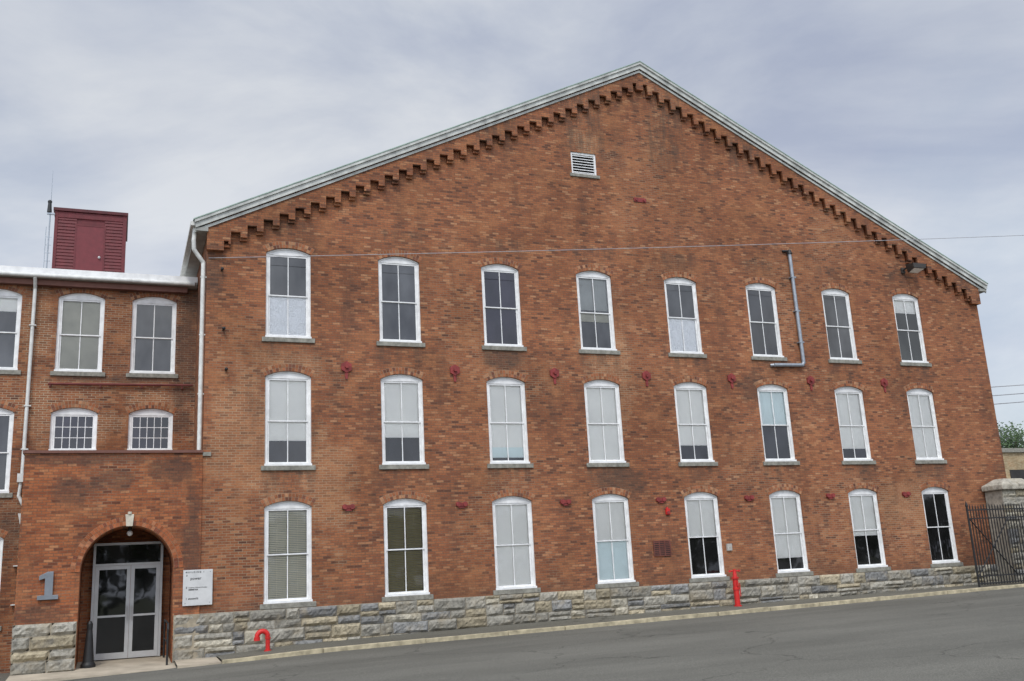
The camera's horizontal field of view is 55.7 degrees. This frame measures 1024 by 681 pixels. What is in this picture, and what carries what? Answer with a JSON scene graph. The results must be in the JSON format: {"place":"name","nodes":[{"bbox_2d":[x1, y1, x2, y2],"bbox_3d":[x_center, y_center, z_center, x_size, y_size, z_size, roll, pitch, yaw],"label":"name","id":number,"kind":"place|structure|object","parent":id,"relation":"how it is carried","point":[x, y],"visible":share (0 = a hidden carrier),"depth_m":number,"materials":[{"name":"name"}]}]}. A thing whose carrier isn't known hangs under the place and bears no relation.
{"place":"outdoors","nodes":[
{"label":"outdoors","id":0,"kind":"place"},
{"bbox_2d":[0,285,196,672],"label":"wing wall","id":1,"kind":"structure","parent":0,"point":[113,402],"depth_m":27.51,"materials":[{"name":"brown brick"}]},
{"bbox_2d":[0,271,194,605],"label":"wing downspout","id":2,"kind":"object","parent":1,"relation":"attached to","point":[32,325],"visible":0.64,"depth_m":27.27,"materials":[{"name":"white metal"}]},
{"bbox_2d":[0,265,197,293],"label":"wing roof","id":3,"kind":"structure","parent":1,"relation":"on","point":[86,284],"depth_m":28.09,"materials":[{"name":"white metal"}]},
{"bbox_2d":[48,382,192,389],"bbox_3d":[-11.192,1.294,27.826,3.851,0.154,0.114,2,-15,-22],"label":"wing red pipe","id":4,"kind":"object","parent":1,"relation":"attached to","point":[121,384],"visible":1,"depth_m":27.77,"materials":[{"name":"red metal"}]},
{"bbox_2d":[14,453,202,670],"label":"porch front wall","id":5,"kind":"structure","parent":0,"point":[70,502],"depth_m":23.67,"materials":[{"name":"red brick"}]},
{"bbox_2d":[23,450,210,455],"bbox_3d":[-10.410,3.225,25.709,4.345,0.150,3.580,2,-15,-22],"label":"porch coping","id":6,"kind":"object","parent":5,"relation":"on","point":[118,451],"visible":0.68,"depth_m":24.09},
{"bbox_2d":[70,517,182,572],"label":"porch arch bricks","id":7,"kind":"object","parent":5,"relation":"attached to","point":[165,534],"visible":1,"depth_m":23.79,"materials":[{"name":"brown brick"}]},
{"bbox_2d":[0,587,1023,680],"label":"road","id":8,"kind":"structure","parent":0,"point":[973,636],"depth_m":18.46,"materials":[{"name":"grey asphalt"}]},
{"bbox_2d":[6,655,220,680],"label":"concrete apron","id":9,"kind":"object","parent":8,"relation":"on","point":[123,666],"visible":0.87,"depth_m":22.59,"materials":[{"name":"beige concrete"}]},
{"bbox_2d":[80,621,95,667],"bbox_3d":[-10.145,7.280,23.235,0.340,1.070,0.340,2,-15,-22],"label":"smokers outpost bin","id":10,"kind":"object","parent":9,"relation":"on","point":[88,659],"visible":1,"depth_m":23.14,"materials":[{"name":"black metal"}]},
{"bbox_2d":[163,619,168,664],"bbox_3d":[-8.509,7.407,23.818,0.050,1.044,1.847,2,-15,-22],"label":"handrail","id":11,"kind":"object","parent":9,"relation":"on","point":[164,631],"visible":0.99,"depth_m":23.19,"materials":[{"name":"black metal"}]},
{"bbox_2d":[10,564,999,675],"bbox_3d":[3.317,8.029,28.079,31.916,1.714,0.189,2,-15,-22],"label":"stone base","id":12,"kind":"object","parent":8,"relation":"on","point":[371,628],"visible":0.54,"depth_m":26.25,"materials":[{"name":"grey stone"}]},
{"bbox_2d":[222,584,1023,663],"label":"kerb","id":13,"kind":"structure","parent":8,"relation":"on","point":[468,636],"depth_m":26.18,"materials":[{"name":"concrete"}]},
{"bbox_2d":[1002,452,1023,477],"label":"walls","id":14,"kind":"structure","parent":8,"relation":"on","point":[1013,461],"depth_m":81.35,"materials":[{"name":"beige brick"}]},
{"bbox_2d":[1002,448,1023,452],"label":"roof edge","id":15,"kind":"object","parent":14,"relation":"on","point":[1011,450],"depth_m":81.41,"materials":[{"name":"stone"}]},
{"bbox_2d":[1009,470,1023,478],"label":"windows","id":16,"kind":"structure","parent":14,"relation":"attached to","point":[1016,473],"depth_m":81.09,"materials":[{"name":"black glass"}]},
{"bbox_2d":[0,0,1023,446],"label":"sky","id":17,"kind":"structure","parent":0,"point":[164,114],"materials":[{"name":"grey"}]},
{"bbox_2d":[217,582,1023,659],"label":"sidewalk","id":18,"kind":"structure","parent":0,"point":[420,635],"depth_m":26.63,"materials":[{"name":"concrete"}]},
{"bbox_2d":[254,629,270,650],"bbox_3d":[-6.114,7.352,23.757,0.424,0.551,0.179,2,-15,-22],"label":"red vent standpipe","id":19,"kind":"object","parent":18,"relation":"on","point":[265,632],"visible":1,"depth_m":23.74,"materials":[{"name":"red metal"}]},
{"bbox_2d":[728,569,741,606],"bbox_3d":[6.762,7.467,29.234,0.238,1.100,0.362,-13,-17,36],"label":"post indicator valve","id":20,"kind":"object","parent":18,"relation":"on","point":[736,586],"visible":0.99,"depth_m":29.17,"materials":[{"name":"red metal"}]},
{"bbox_2d":[985,490,1023,582],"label":"stone pillar","id":21,"kind":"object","parent":18,"relation":"on","point":[993,497],"visible":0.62,"depth_m":33.70,"materials":[{"name":"grey stone"}]},
{"bbox_2d":[981,478,1023,491],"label":"cap","id":22,"kind":"object","parent":21,"relation":"on","point":[1006,484],"visible":0.9,"depth_m":33.85,"materials":[{"name":"stone"}]},
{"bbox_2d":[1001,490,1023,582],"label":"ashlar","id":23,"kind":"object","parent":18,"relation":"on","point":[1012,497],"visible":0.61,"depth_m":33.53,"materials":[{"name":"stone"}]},
{"bbox_2d":[965,501,1023,587],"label":"iron gate","id":24,"kind":"structure","parent":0,"point":[988,539],"depth_m":32.36,"materials":[{"name":"black metal"}]},
{"label":"ground","id":25,"kind":"structure","parent":0,"visible":0},
{"bbox_2d":[78,530,169,661],"bbox_3d":[-10.653,6.264,25.781,4.105,5.850,1.830,2,-15,-22],"label":"porch body","id":26,"kind":"object","parent":25,"relation":"on","point":[122,536],"visible":0.11,"depth_m":25.05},
{"bbox_2d":[37,571,57,599],"bbox_3d":[-10.932,5.780,22.840,0.450,0.640,0.080,2,-15,-22],"label":"building number sign","id":27,"kind":"object","parent":26,"relation":"attached to","point":[48,589],"visible":1,"depth_m":22.80,"materials":[{"name":"metal"}]},
{"bbox_2d":[90,541,162,659],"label":"entrance doors","id":28,"kind":"structure","parent":26,"relation":"attached to","point":[129,615],"depth_m":24.77,"materials":[{"name":"grey metal"}]},
{"bbox_2d":[96,544,160,653],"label":"entrance door panes","id":29,"kind":"object","parent":28,"relation":"in","point":[111,601],"visible":1,"depth_m":24.81,"materials":[{"name":"glass"}]},
{"bbox_2d":[126,512,133,525],"bbox_3d":[-9.406,4.392,23.834,0.199,0.350,0.118,2,-15,-22],"label":"keystone","id":30,"kind":"object","parent":26,"relation":"attached to","point":[129,518],"visible":1,"depth_m":23.81,"materials":[{"name":"beige stone"}]},
{"bbox_2d":[127,527,132,535],"bbox_3d":[-9.564,4.783,24.243,0.140,0.220,0.140,2,-15,-22],"label":"porch light","id":31,"kind":"object","parent":30,"relation":"hanging from","point":[129,532],"visible":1,"depth_m":24.20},
{"bbox_2d":[193,238,206,449],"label":"side walls","id":32,"kind":"structure","parent":25,"relation":"on","point":[197,351],"depth_m":28.03,"materials":[{"name":"red brick"}]},
{"bbox_2d":[184,61,987,293],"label":"roof","id":33,"kind":"structure","parent":32,"relation":"on","point":[201,231],"depth_m":31.33,"materials":[{"name":"grey metal"}]},
{"bbox_2d":[180,221,986,287],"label":"eave gutters","id":34,"kind":"object","parent":33,"relation":"attached to","point":[187,251],"visible":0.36,"depth_m":27.85,"materials":[{"name":"white metal"}]},
{"bbox_2d":[11,564,996,672],"bbox_3d":[3.239,8.157,28.241,31.860,1.865,0.360,2,-15,-22],"label":"stone base mortar","id":35,"kind":"object","parent":25,"relation":"on","point":[192,621],"visible":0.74,"depth_m":25.48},
{"bbox_2d":[199,86,1006,613],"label":"front wall","id":36,"kind":"structure","parent":25,"relation":"on","point":[521,198],"depth_m":29.89,"materials":[{"name":"red brick"}]},
{"bbox_2d":[182,569,212,605],"bbox_3d":[-7.807,6.131,24.058,0.700,0.860,0.090,2,-15,-22],"label":"building directory sign","id":37,"kind":"object","parent":36,"relation":"attached to","point":[197,587],"visible":1,"depth_m":24.02,"materials":[{"name":"metal"}]},
{"bbox_2d":[192,227,206,449],"bbox_3d":[-8.340,-0.102,25.623,0.180,6.092,0.441,-14,-17,37],"label":"corner downspout","id":38,"kind":"object","parent":36,"relation":"attached to","point":[200,393],"visible":1,"depth_m":25.64,"materials":[{"name":"white metal"}]},
{"bbox_2d":[221,267,227,370],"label":"cable insulators","id":39,"kind":"object","parent":36,"relation":"attached to","point":[224,328],"visible":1,"depth_m":25.69,"materials":[{"name":"black metal"}]},
{"bbox_2d":[0,241,949,537],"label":"window arch bricks","id":40,"kind":"object","parent":36,"relation":"attached to","point":[486,377],"depth_m":28.54,"materials":[{"name":"brown brick"}]},
{"bbox_2d":[0,249,959,603],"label":"window frames","id":41,"kind":"structure","parent":36,"relation":"in","point":[288,375],"depth_m":28.37,"materials":[{"name":"white wood"}]},
{"bbox_2d":[0,278,936,598],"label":"window blinds","id":42,"kind":"object","parent":41,"relation":"in","point":[286,534],"depth_m":28.13,"materials":[{"name":"white fabric"}]},
{"bbox_2d":[0,257,953,574],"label":"window panes","id":43,"kind":"object","parent":41,"relation":"in","point":[402,327],"visible":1,"depth_m":29.04,"materials":[{"name":"glass"}]},
{"bbox_2d":[0,173,963,630],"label":"window sills","id":44,"kind":"structure","parent":36,"relation":"attached to","point":[312,467],"depth_m":28.20,"materials":[{"name":"grey stone"}]},
{"bbox_2d":[571,152,596,174],"bbox_3d":[2.282,-5.699,31.509,0.900,0.760,0.190,2,-15,-22],"label":"gable louvre vent","id":45,"kind":"object","parent":36,"relation":"on","point":[582,163],"visible":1,"depth_m":31.55,"materials":[{"name":"white metal"}]},
{"bbox_2d":[206,69,980,304],"bbox_3d":[4.462,-5.576,32.148,27.790,7.590,0.190,2,-15,-22],"label":"corbel frieze","id":46,"kind":"object","parent":36,"relation":"attached to","point":[218,236],"visible":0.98,"depth_m":31.35,"materials":[{"name":"red brick"}]},
{"bbox_2d":[224,93,969,300],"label":"corbel pendants","id":47,"kind":"object","parent":36,"relation":"attached to","point":[527,134],"visible":0.96,"depth_m":31.61,"materials":[{"name":"red brick"}]},
{"bbox_2d":[215,235,1023,257],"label":"overhead cable","id":48,"kind":"object","parent":36,"relation":"attached to","point":[595,249],"visible":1,"depth_m":28.79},
{"bbox_2d":[341,197,910,510],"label":"tie rod anchor plates","id":49,"kind":"object","parent":36,"relation":"attached to","point":[346,367],"visible":1,"depth_m":29.43,"materials":[{"name":"red metal"}]},
{"bbox_2d":[653,540,671,555],"bbox_3d":[4.514,6.244,29.124,0.591,0.460,0.040,2,-15,-22],"label":"wall grille","id":50,"kind":"object","parent":36,"relation":"attached to","point":[661,547],"depth_m":29.11,"materials":[{"name":"red metal"}]},
{"bbox_2d":[665,507,669,514],"bbox_3d":[4.737,5.180,29.460,0.130,0.220,0.085,2,-15,-22],"label":"fire alarm box","id":51,"kind":"object","parent":36,"relation":"attached to","point":[667,510],"visible":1,"depth_m":29.43,"materials":[{"name":"red metal"}]},
{"bbox_2d":[726,544,732,550],"bbox_3d":[6.723,6.393,29.958,0.180,0.210,0.080,2,-15,-22],"label":"utility wall box","id":52,"kind":"object","parent":36,"relation":"attached to","point":[728,547],"visible":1,"depth_m":29.93,"materials":[{"name":"white metal"}]},
{"bbox_2d":[770,249,804,366],"bbox_3d":[9.153,-1.134,32.887,1.428,4.180,0.220,2,-15,-22],"label":"wall conduit pipe","id":53,"kind":"object","parent":36,"relation":"attached to","point":[796,310],"depth_m":32.95,"materials":[{"name":"grey metal"}]},
{"bbox_2d":[900,263,925,273],"bbox_3d":[14.617,-2.620,35.280,0.630,0.288,0.628,2,-15,-22],"label":"wall floodlight","id":54,"kind":"object","parent":36,"relation":"attached to","point":[914,267],"depth_m":35.11,"materials":[{"name":"grey metal"}]},
{"bbox_2d":[997,421,1023,447],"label":"broadleaf tree","id":55,"kind":"object","parent":25,"relation":"on","point":[1014,439],"visible":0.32,"depth_m":107.64,"materials":[{"name":"green plant"}]},
{"bbox_3d":[-16.012,3.688,26.175,13.770,10.800,0.890,2,-15,-22],"label":"wing","id":56,"kind":"object","parent":25,"relation":"on","visible":0},
{"bbox_2d":[43,176,54,267],"bbox_3d":[-15.437,-3.386,32.310,0.252,4.950,0.148,2,-15,-22],"label":"rooftop antenna","id":57,"kind":"object","parent":56,"relation":"on","point":[49,211],"visible":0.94,"depth_m":32.43,"materials":[{"name":"black metal"}]},
{"bbox_2d":[52,207,127,272],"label":"red rooftop shed","id":58,"kind":"structure","parent":56,"relation":"on","point":[90,240],"depth_m":32.84,"materials":[{"name":"wood"}]}
]}

